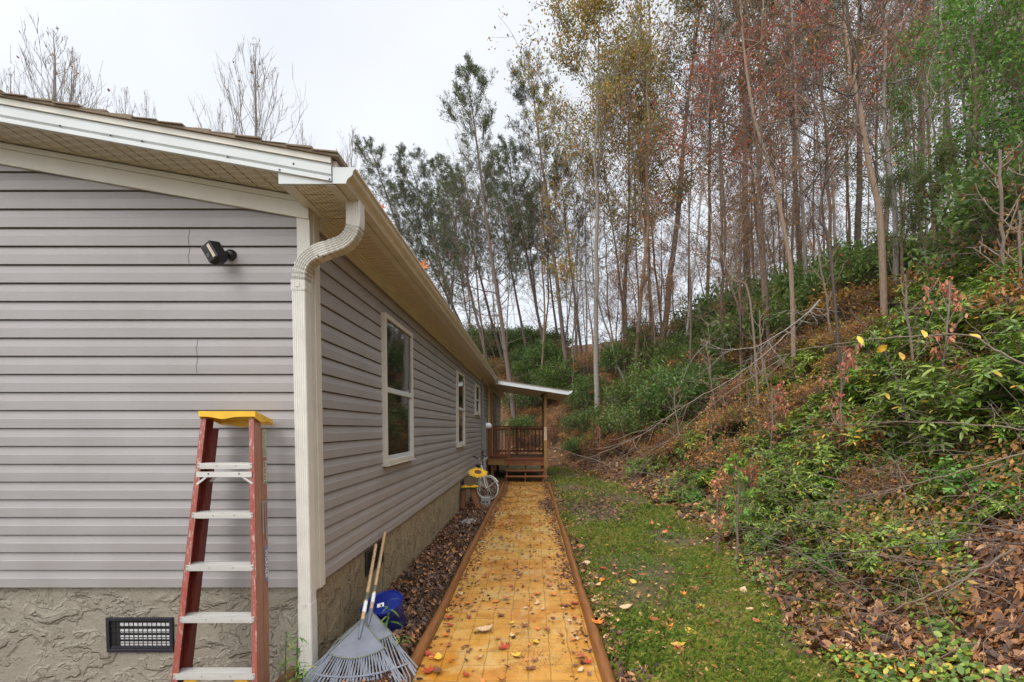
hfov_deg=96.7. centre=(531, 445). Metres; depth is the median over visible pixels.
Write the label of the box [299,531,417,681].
leaf rake
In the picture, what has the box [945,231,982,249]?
dry shrub
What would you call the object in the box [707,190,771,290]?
bare tree
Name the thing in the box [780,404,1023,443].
arching twig
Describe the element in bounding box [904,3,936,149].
bare tree
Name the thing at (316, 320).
house
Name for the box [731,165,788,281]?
bare tree
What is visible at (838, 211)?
beech tree
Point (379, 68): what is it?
sky
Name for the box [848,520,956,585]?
rhododendron bush
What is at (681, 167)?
beech tree
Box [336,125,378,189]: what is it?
poplar tree
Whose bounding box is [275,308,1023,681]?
ground
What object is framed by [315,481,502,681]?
mulch
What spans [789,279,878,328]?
dry shrub
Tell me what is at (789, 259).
crooked tree
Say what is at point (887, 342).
rhododendron bush
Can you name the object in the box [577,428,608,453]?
dry shrub
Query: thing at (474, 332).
laurel shrub
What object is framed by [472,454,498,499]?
bicycle
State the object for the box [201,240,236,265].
security camera
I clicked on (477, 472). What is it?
sunflower ornament
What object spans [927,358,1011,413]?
dry shrub
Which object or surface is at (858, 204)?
maple tree
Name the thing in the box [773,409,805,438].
rhododendron bush
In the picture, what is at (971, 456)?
rhododendron bush
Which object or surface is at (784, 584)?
fern
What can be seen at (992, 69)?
bare tree
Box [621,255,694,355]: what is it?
beech tree
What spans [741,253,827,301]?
laurel shrub
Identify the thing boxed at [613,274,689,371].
beech tree
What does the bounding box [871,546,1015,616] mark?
arching twig
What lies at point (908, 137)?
bare tree
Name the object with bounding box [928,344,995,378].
dry shrub
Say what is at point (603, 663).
path edging
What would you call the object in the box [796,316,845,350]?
dry shrub
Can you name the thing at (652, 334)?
bare tree
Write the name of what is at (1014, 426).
rhododendron bush
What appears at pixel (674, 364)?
laurel shrub
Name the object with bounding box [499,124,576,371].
bare tree
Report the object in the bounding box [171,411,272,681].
step ladder
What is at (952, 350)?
rhododendron bush
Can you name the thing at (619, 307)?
beech tree
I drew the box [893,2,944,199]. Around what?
bare tree
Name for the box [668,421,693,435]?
rhododendron bush
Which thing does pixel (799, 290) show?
laurel shrub
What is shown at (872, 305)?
dry shrub
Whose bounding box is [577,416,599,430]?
dry shrub
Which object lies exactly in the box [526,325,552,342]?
laurel shrub
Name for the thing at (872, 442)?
dry shrub
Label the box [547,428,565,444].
dry shrub
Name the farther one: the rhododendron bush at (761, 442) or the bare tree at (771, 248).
the bare tree at (771, 248)
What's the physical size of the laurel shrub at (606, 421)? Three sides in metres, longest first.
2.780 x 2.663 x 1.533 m
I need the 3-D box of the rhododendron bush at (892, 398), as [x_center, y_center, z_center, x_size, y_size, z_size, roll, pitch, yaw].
[4.653,-0.494,5.185,1.503,1.022,1.399,-7,2,-25]
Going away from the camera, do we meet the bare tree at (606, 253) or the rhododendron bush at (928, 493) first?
the rhododendron bush at (928, 493)
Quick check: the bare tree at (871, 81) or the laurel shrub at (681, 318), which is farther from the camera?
the bare tree at (871, 81)
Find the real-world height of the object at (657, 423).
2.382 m
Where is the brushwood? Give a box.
[550,225,1023,681]
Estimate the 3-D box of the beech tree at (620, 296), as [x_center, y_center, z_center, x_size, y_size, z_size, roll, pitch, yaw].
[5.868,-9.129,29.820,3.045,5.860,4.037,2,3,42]
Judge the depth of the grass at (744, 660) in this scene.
3.67 m
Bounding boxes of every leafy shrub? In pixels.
[680,488,703,502]
[686,462,717,490]
[702,442,725,460]
[721,444,744,461]
[745,417,767,429]
[746,457,776,475]
[771,338,787,352]
[788,540,817,562]
[808,549,860,576]
[835,461,859,480]
[838,490,885,514]
[857,311,879,326]
[918,455,1023,508]
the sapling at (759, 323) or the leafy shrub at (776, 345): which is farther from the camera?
the leafy shrub at (776, 345)
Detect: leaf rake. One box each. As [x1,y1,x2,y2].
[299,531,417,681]
[304,544,406,681]
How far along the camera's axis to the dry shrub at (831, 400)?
6.91 m
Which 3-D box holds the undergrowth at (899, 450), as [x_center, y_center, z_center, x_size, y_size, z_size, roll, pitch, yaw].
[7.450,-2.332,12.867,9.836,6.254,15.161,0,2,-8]
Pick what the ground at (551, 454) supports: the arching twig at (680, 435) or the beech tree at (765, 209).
the beech tree at (765, 209)
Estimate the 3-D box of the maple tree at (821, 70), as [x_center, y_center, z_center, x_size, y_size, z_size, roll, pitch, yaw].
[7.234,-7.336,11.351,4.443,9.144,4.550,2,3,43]
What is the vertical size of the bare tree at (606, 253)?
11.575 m
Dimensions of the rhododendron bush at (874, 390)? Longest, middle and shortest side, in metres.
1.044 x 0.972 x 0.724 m
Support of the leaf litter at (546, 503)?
on the path
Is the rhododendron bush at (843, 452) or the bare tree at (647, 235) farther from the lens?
the bare tree at (647, 235)
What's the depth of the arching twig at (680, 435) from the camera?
6.57 m
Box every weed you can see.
[277,632,298,681]
[284,637,309,681]
[298,664,318,681]
[379,601,401,643]
[390,636,411,656]
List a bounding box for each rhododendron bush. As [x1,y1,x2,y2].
[622,454,656,474]
[636,456,669,475]
[654,403,691,423]
[656,421,681,436]
[657,482,695,504]
[665,464,699,485]
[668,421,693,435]
[674,425,728,459]
[692,467,725,487]
[693,497,726,515]
[703,377,732,395]
[720,508,778,543]
[721,363,763,382]
[721,402,763,431]
[725,488,765,510]
[737,373,790,399]
[737,422,793,462]
[739,530,785,556]
[742,487,767,509]
[744,346,775,360]
[746,449,777,464]
[746,488,802,513]
[749,369,810,405]
[752,478,801,520]
[752,494,854,548]
[756,453,814,487]
[768,435,810,464]
[770,439,862,487]
[770,466,816,499]
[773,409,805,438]
[775,428,806,448]
[776,335,816,367]
[778,543,837,576]
[781,459,826,476]
[781,467,838,501]
[783,344,832,380]
[785,374,838,401]
[785,390,838,437]
[786,409,914,468]
[786,503,815,518]
[789,407,855,451]
[791,394,849,427]
[795,469,850,503]
[797,334,851,357]
[797,382,845,417]
[803,365,838,381]
[803,380,852,412]
[805,320,851,335]
[805,509,856,540]
[807,399,877,441]
[809,439,849,472]
[809,512,910,574]
[825,358,880,381]
[825,373,864,395]
[826,354,899,412]
[830,438,901,472]
[834,405,899,440]
[836,352,879,379]
[840,487,877,502]
[841,319,889,360]
[843,376,887,412]
[845,375,903,409]
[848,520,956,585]
[852,356,987,429]
[853,325,912,352]
[854,439,913,466]
[855,347,975,403]
[859,263,956,310]
[865,409,898,430]
[866,286,965,347]
[866,318,964,373]
[869,392,897,415]
[871,330,905,354]
[890,309,969,364]
[891,272,949,308]
[891,407,946,448]
[895,324,919,350]
[897,274,961,318]
[898,439,953,475]
[902,472,981,515]
[906,293,997,340]
[907,370,1016,457]
[910,338,1007,389]
[917,286,947,316]
[927,259,980,300]
[929,262,1023,353]
[932,328,977,359]
[936,267,965,285]
[937,332,1023,416]
[937,445,1021,474]
[938,258,1023,304]
[942,318,1006,357]
[948,245,1012,291]
[955,379,1023,421]
[957,399,1011,433]
[959,235,1011,269]
[961,489,1023,519]
[963,294,1023,352]
[970,310,1023,366]
[980,400,1023,447]
[988,408,1023,444]
[989,254,1022,275]
[1000,237,1023,290]
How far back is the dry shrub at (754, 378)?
11.46 m
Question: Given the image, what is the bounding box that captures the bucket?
[360,590,405,632]
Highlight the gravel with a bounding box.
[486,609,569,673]
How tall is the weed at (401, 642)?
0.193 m
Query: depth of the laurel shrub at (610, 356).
20.28 m
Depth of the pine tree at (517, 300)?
29.49 m
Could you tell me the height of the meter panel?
2.990 m
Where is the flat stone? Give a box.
[460,519,476,524]
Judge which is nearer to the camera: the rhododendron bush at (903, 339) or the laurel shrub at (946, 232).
the rhododendron bush at (903, 339)
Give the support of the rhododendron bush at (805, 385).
on the ground at (551, 454)
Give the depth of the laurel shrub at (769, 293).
15.31 m
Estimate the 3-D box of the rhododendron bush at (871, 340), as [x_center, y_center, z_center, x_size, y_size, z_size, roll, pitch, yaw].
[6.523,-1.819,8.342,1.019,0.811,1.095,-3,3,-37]
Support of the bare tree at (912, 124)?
on the ground at (551, 454)
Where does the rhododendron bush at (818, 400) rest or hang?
on the ground at (551, 454)
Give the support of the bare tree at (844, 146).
on the ground at (551, 454)
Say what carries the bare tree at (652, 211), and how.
on the ground at (551, 454)
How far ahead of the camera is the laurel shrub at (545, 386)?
24.23 m
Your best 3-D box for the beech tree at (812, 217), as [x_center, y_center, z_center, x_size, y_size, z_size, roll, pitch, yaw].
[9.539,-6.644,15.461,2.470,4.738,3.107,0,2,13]
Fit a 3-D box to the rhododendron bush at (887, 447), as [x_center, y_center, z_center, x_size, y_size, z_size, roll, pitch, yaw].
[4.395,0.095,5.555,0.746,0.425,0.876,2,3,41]
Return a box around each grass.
[547,464,730,538]
[561,521,912,681]
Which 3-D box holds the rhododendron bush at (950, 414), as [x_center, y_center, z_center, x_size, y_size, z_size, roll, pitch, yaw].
[4.226,-0.212,4.475,1.005,1.111,0.854,-2,3,-44]
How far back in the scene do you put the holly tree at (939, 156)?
9.45 m
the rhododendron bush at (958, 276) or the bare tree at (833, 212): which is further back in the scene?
the bare tree at (833, 212)
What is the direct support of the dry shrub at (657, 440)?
on the ground at (551, 454)
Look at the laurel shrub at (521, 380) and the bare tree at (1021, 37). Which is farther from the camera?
the laurel shrub at (521, 380)
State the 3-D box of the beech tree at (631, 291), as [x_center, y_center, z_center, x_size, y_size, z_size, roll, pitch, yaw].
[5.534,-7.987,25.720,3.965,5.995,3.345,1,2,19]
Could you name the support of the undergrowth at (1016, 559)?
on the ground at (551, 454)
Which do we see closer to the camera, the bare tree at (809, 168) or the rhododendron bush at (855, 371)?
the rhododendron bush at (855, 371)
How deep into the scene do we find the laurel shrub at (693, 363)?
15.26 m
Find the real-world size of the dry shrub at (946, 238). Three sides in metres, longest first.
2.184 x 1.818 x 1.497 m
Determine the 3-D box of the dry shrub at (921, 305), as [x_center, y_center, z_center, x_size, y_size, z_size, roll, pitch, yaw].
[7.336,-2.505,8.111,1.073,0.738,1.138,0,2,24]
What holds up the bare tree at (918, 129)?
on the ground at (551, 454)
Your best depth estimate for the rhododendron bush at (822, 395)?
7.61 m
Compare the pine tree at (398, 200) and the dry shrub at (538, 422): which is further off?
the pine tree at (398, 200)
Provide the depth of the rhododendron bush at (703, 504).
8.04 m
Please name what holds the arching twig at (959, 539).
on the brushwood
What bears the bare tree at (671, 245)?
on the ground at (551, 454)
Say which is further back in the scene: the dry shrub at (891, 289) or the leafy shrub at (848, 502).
the dry shrub at (891, 289)
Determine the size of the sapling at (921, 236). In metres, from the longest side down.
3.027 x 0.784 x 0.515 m
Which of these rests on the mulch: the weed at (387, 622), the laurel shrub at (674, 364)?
the weed at (387, 622)
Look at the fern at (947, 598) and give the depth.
3.26 m
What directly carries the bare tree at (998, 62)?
on the ground at (551, 454)
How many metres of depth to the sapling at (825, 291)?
10.35 m
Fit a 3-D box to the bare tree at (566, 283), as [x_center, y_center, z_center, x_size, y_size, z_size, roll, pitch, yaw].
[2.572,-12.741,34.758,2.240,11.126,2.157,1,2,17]
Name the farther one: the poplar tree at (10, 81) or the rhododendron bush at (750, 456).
the poplar tree at (10, 81)
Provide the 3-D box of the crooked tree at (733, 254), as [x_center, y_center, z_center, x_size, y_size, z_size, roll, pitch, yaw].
[3.838,-3.010,9.193,3.624,6.783,3.036,0,2,0]
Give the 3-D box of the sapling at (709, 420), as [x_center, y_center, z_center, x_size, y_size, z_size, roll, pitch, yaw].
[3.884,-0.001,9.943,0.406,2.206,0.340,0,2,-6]
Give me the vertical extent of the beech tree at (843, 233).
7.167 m
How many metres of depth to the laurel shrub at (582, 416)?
19.30 m
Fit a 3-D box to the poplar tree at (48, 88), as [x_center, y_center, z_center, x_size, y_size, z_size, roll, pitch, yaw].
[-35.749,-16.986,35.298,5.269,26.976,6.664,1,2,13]
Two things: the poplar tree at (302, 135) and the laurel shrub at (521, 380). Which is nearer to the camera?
the laurel shrub at (521, 380)
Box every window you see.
[380,312,414,466]
[455,370,465,447]
[474,384,480,415]
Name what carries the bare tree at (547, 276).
on the ground at (551, 454)
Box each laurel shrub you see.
[463,323,484,333]
[467,329,484,349]
[468,327,494,343]
[475,334,509,359]
[483,322,513,342]
[498,325,535,338]
[501,348,522,368]
[501,383,553,412]
[501,412,540,441]
[502,340,536,364]
[504,323,548,349]
[504,352,540,384]
[508,337,558,367]
[515,375,532,383]
[518,334,570,372]
[524,353,586,387]
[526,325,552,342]
[532,323,574,346]
[532,378,552,404]
[533,373,571,400]
[555,403,611,433]
[559,431,590,455]
[560,375,604,412]
[567,372,609,396]
[587,398,636,439]
[589,325,663,377]
[595,366,659,412]
[599,350,626,371]
[599,381,612,400]
[602,375,641,409]
[608,390,688,440]
[618,315,660,342]
[619,351,673,400]
[624,355,733,422]
[631,333,688,373]
[656,325,710,363]
[657,341,697,367]
[658,358,698,393]
[662,357,695,371]
[664,288,714,340]
[668,340,719,363]
[673,353,718,375]
[674,358,718,385]
[676,264,779,351]
[691,287,839,361]
[701,354,743,383]
[708,268,803,324]
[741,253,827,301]
[745,299,785,333]
[767,252,849,286]
[779,268,871,319]
[788,236,929,298]
[794,221,916,315]
[806,232,867,264]
[845,232,929,279]
[861,223,963,253]
[868,234,963,290]
[935,209,989,239]
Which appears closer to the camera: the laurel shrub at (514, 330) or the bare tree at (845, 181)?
the bare tree at (845, 181)
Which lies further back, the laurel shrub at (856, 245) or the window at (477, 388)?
the laurel shrub at (856, 245)
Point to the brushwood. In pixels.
(901, 557)
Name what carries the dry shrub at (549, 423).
on the ground at (551, 454)
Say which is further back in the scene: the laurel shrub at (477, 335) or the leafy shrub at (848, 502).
the laurel shrub at (477, 335)
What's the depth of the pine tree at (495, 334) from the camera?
31.10 m
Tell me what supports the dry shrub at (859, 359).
on the ground at (551, 454)
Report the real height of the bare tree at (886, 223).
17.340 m
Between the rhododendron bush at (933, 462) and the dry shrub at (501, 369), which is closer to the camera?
the rhododendron bush at (933, 462)
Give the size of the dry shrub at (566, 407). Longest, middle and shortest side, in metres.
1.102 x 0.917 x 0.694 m
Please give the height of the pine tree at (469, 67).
19.545 m
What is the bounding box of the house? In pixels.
[0,90,507,681]
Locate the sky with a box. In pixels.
[0,0,1020,346]
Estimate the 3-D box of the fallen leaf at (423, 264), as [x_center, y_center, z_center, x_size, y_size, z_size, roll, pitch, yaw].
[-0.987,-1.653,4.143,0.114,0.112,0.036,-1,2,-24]
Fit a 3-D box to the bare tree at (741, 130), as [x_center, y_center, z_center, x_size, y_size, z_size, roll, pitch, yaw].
[12.209,-17.287,26.430,4.690,21.162,4.762,0,2,-4]
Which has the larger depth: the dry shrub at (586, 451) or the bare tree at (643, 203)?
the bare tree at (643, 203)
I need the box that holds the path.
[412,481,601,681]
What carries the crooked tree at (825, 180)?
on the ground at (551, 454)
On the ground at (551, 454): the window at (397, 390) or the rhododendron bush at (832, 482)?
the rhododendron bush at (832, 482)
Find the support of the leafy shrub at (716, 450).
on the ground at (551, 454)
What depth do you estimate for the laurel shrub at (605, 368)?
24.00 m
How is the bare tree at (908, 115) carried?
on the ground at (551, 454)
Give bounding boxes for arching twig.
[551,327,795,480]
[613,360,779,517]
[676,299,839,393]
[725,528,1023,559]
[736,315,1023,385]
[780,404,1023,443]
[820,453,1023,522]
[849,309,939,448]
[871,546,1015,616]
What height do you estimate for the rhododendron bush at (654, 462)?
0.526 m
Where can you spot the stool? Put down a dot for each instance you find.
(475, 496)
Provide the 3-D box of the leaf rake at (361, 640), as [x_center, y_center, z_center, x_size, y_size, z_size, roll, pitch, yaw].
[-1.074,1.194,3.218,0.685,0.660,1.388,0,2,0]
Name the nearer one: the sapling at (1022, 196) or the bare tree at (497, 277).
the sapling at (1022, 196)
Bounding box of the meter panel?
[481,378,491,484]
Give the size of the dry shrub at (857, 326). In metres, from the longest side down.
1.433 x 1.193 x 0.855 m
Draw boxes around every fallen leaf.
[419,258,429,268]
[422,665,433,672]
[433,666,441,671]
[434,652,441,658]
[475,624,492,631]
[498,641,509,648]
[573,651,587,656]
[591,618,602,623]
[619,604,631,608]
[674,645,683,652]
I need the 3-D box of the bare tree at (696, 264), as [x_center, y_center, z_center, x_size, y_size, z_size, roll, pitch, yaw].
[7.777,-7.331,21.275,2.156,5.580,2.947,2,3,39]
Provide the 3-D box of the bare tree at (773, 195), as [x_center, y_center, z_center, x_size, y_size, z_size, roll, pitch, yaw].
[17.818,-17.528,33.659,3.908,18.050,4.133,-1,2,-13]
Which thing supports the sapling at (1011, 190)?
on the ground at (551, 454)
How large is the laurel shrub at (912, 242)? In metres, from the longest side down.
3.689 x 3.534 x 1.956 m
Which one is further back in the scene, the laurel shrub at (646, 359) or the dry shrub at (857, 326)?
the laurel shrub at (646, 359)
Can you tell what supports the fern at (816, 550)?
on the ground at (551, 454)
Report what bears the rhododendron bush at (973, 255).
on the ground at (551, 454)
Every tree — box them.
[0,11,110,108]
[1,68,35,97]
[7,48,106,108]
[111,87,135,114]
[129,91,155,118]
[188,34,308,143]
[208,100,234,131]
[295,120,311,144]
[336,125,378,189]
[351,131,460,269]
[386,141,469,320]
[386,179,469,329]
[416,192,467,325]
[418,50,538,419]
[419,152,504,362]
[425,161,513,364]
[427,233,452,302]
[436,212,487,337]
[438,161,479,308]
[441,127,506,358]
[452,172,485,322]
[458,285,508,362]
[462,176,503,352]
[467,163,536,348]
[468,133,565,362]
[483,183,499,323]
[486,239,511,314]
[487,0,713,412]
[488,47,599,389]
[490,205,526,380]
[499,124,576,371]
[499,241,515,329]
[503,201,552,336]
[518,149,576,331]
[524,182,576,345]
[530,161,605,364]
[549,258,592,356]
[551,262,594,379]
[552,251,619,353]
[556,13,718,343]
[557,200,599,383]
[557,201,593,370]
[557,207,578,346]
[565,143,606,339]
[567,233,624,377]
[568,0,860,343]
[568,215,589,347]
[571,104,633,322]
[572,138,606,358]
[573,155,635,372]
[575,152,605,341]
[582,0,724,366]
[585,245,669,382]
[591,77,664,355]
[592,236,654,349]
[593,264,669,376]
[599,250,663,327]
[600,0,711,340]
[600,279,637,328]
[602,265,636,341]
[604,49,672,341]
[606,72,685,317]
[610,202,704,334]
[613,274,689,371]
[616,0,855,367]
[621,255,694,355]
[624,87,658,317]
[629,0,881,367]
[632,132,770,363]
[632,237,697,335]
[636,130,849,433]
[639,275,683,348]
[650,223,705,318]
[652,2,749,297]
[653,0,852,288]
[658,187,686,327]
[660,243,709,301]
[665,230,711,310]
[667,64,727,305]
[668,175,770,356]
[669,224,715,302]
[670,0,868,375]
[678,0,758,298]
[683,219,782,293]
[685,0,755,335]
[687,180,790,376]
[693,0,839,331]
[695,3,791,262]
[697,197,776,364]
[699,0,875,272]
[700,121,764,258]
[700,173,822,285]
[703,142,738,289]
[707,79,781,260]
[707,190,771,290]
[711,226,765,285]
[716,86,763,243]
[723,197,807,282]
[730,70,777,278]
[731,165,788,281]
[739,28,819,269]
[742,176,797,277]
[742,203,784,274]
[748,0,947,318]
[748,215,788,269]
[749,0,940,383]
[750,87,794,273]
[751,0,875,261]
[756,206,811,272]
[763,18,791,260]
[766,155,856,264]
[766,163,834,266]
[768,0,857,246]
[769,0,838,278]
[770,176,855,262]
[771,213,823,269]
[773,182,827,264]
[775,68,818,167]
[776,44,855,255]
[779,0,982,319]
[781,75,823,251]
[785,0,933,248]
[787,47,846,260]
[798,0,932,290]
[805,1,907,241]
[805,169,891,258]
[806,0,990,239]
[806,188,849,255]
[806,207,876,250]
[816,26,872,240]
[821,0,966,235]
[839,162,955,275]
[846,4,881,245]
[846,83,951,237]
[851,7,892,208]
[852,154,930,234]
[856,0,954,214]
[857,0,960,207]
[857,181,924,243]
[859,0,932,236]
[863,7,1023,269]
[868,0,937,233]
[875,90,966,222]
[878,4,927,233]
[879,0,933,173]
[880,0,933,236]
[886,127,1022,273]
[891,0,1023,177]
[891,0,1023,238]
[892,115,1023,283]
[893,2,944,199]
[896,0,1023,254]
[900,0,969,238]
[901,35,967,212]
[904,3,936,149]
[905,3,991,148]
[910,1,932,236]
[912,0,981,223]
[916,53,963,198]
[927,0,1023,164]
[929,0,994,161]
[936,0,1023,169]
[939,0,943,230]
[943,93,1023,192]
[959,0,1023,149]
[962,0,1018,175]
[963,0,1003,170]
[980,0,1023,139]
[985,1,1023,175]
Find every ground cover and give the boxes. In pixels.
[681,478,1023,681]
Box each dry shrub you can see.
[483,354,501,365]
[488,358,505,375]
[492,359,511,377]
[510,425,538,447]
[516,404,541,420]
[521,427,552,446]
[535,417,548,425]
[538,416,561,431]
[547,421,569,436]
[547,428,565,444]
[548,406,577,422]
[552,336,571,352]
[556,403,573,412]
[557,426,586,442]
[569,348,601,376]
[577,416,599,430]
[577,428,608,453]
[580,438,611,463]
[585,413,606,434]
[586,439,609,453]
[588,382,614,404]
[595,428,634,455]
[596,400,616,410]
[602,429,621,440]
[608,427,642,453]
[609,368,622,381]
[620,430,652,455]
[630,443,663,463]
[638,413,668,432]
[639,417,670,437]
[649,426,677,449]
[650,414,700,456]
[660,430,701,459]
[664,346,710,369]
[675,433,749,474]
[686,407,745,438]
[692,325,720,353]
[702,374,754,409]
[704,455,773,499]
[707,355,738,365]
[715,382,794,428]
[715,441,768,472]
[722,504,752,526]
[723,334,786,368]
[727,367,776,397]
[732,368,833,429]
[734,367,775,391]
[735,395,810,448]
[735,432,777,450]
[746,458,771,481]
[748,352,775,370]
[758,325,823,370]
[770,320,798,338]
[771,357,810,383]
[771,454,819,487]
[772,327,810,347]
[785,368,863,409]
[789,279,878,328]
[790,410,905,464]
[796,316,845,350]
[797,318,872,356]
[808,353,836,376]
[818,344,872,373]
[820,375,877,416]
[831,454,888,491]
[834,345,889,379]
[838,451,935,504]
[839,304,896,340]
[841,269,937,317]
[851,354,909,381]
[854,285,902,316]
[878,348,939,385]
[896,246,974,283]
[898,326,978,374]
[911,286,960,317]
[917,226,987,250]
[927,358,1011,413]
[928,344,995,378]
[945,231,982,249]
[963,265,1023,335]
[976,233,1022,280]
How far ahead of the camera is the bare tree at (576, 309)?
25.19 m
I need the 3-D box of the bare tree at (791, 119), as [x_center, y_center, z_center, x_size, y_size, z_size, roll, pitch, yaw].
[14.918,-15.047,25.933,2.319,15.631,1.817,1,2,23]
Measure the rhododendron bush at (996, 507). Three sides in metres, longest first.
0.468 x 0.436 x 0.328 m
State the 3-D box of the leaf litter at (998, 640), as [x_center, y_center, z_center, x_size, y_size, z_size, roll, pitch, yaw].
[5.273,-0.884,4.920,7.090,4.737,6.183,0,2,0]
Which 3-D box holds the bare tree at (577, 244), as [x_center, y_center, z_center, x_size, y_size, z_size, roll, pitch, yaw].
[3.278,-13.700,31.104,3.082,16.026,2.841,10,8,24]
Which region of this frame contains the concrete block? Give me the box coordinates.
[481,497,489,505]
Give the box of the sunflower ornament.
[467,468,486,492]
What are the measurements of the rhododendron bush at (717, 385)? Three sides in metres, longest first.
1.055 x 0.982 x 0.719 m
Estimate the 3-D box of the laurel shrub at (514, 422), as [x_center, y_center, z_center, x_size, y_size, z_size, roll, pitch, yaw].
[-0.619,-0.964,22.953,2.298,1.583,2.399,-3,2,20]
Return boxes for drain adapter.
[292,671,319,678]
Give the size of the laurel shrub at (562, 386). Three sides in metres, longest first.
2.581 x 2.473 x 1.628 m
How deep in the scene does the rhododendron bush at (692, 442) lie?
10.69 m
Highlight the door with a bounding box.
[488,388,492,456]
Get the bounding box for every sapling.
[593,425,602,470]
[664,385,688,463]
[695,359,709,412]
[696,338,717,414]
[700,395,718,455]
[700,467,735,551]
[720,453,752,562]
[732,300,763,361]
[742,306,782,411]
[760,350,785,433]
[764,381,787,459]
[803,233,848,332]
[819,343,862,461]
[885,235,901,292]
[894,268,939,379]
[897,189,940,270]
[921,276,967,375]
[922,216,949,277]
[960,141,1023,280]
[984,210,1023,301]
[993,181,1023,242]
[1004,161,1023,233]
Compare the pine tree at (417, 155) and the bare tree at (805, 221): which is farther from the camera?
the pine tree at (417, 155)
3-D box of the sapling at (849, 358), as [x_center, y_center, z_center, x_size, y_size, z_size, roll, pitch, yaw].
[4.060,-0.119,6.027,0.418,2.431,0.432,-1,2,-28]
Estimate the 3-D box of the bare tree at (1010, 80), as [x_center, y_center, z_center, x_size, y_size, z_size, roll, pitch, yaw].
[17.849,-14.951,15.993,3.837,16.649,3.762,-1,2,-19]
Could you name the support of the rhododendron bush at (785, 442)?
on the ground at (551, 454)
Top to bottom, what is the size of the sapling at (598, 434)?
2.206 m
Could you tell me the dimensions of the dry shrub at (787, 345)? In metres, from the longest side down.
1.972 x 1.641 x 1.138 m
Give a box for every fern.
[769,577,818,592]
[800,542,839,557]
[824,568,856,587]
[828,575,859,587]
[855,622,896,637]
[873,574,914,589]
[894,591,980,627]
[915,617,976,648]
[930,586,957,604]
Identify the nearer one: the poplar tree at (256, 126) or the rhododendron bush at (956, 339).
the rhododendron bush at (956, 339)
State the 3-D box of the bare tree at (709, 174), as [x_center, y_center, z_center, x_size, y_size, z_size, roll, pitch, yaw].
[9.274,-16.462,24.521,5.546,22.229,5.387,1,3,30]
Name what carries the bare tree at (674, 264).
on the ground at (551, 454)
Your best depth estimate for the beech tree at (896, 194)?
20.80 m
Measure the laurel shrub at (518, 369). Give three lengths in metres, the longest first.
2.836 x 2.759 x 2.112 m
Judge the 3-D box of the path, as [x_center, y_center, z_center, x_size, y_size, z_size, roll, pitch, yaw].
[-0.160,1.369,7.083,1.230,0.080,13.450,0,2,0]
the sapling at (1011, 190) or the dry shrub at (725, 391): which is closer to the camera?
the sapling at (1011, 190)
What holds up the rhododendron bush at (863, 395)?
on the ground at (551, 454)
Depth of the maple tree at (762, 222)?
12.27 m
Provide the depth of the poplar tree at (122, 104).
38.88 m
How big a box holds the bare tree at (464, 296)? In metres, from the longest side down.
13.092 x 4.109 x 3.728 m
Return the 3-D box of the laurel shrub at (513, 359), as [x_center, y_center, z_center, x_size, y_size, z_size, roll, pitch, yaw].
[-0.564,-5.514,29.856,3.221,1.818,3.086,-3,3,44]
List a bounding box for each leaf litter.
[416,482,592,678]
[501,305,908,544]
[535,492,555,520]
[550,480,647,681]
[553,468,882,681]
[555,533,572,590]
[557,481,672,548]
[673,431,1023,681]
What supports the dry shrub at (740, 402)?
on the ground at (551, 454)
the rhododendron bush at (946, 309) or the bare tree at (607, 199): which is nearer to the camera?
the rhododendron bush at (946, 309)
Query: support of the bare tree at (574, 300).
on the ground at (551, 454)
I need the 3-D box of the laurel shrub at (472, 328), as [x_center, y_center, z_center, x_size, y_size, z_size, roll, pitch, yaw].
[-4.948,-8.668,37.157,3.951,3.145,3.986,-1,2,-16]
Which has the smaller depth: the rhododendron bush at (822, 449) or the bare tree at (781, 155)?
the rhododendron bush at (822, 449)
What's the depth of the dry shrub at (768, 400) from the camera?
8.61 m
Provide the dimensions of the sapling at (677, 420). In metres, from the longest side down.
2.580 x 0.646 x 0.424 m
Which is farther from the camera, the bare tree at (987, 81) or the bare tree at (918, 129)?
the bare tree at (987, 81)
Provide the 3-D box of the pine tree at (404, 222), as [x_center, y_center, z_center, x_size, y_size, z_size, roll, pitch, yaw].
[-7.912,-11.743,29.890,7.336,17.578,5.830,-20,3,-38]
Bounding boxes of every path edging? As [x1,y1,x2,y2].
[397,482,505,681]
[547,482,615,681]
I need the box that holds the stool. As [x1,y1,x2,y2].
[460,485,481,509]
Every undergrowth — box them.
[560,283,1023,618]
[581,305,972,501]
[630,300,1023,570]
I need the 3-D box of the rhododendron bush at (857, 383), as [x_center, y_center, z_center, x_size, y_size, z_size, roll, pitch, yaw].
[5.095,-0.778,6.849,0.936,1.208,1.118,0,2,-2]
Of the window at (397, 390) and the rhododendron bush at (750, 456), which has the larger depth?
the rhododendron bush at (750, 456)
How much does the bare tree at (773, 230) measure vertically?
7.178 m
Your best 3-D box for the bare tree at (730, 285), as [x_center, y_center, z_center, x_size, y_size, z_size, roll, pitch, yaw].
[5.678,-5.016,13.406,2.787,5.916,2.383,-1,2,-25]
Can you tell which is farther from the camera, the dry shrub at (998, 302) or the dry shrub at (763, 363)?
the dry shrub at (763, 363)
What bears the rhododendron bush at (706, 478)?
on the ground at (551, 454)
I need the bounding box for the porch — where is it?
[487,380,571,481]
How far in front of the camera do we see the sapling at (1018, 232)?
5.51 m
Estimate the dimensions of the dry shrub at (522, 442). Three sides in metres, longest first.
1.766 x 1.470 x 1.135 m

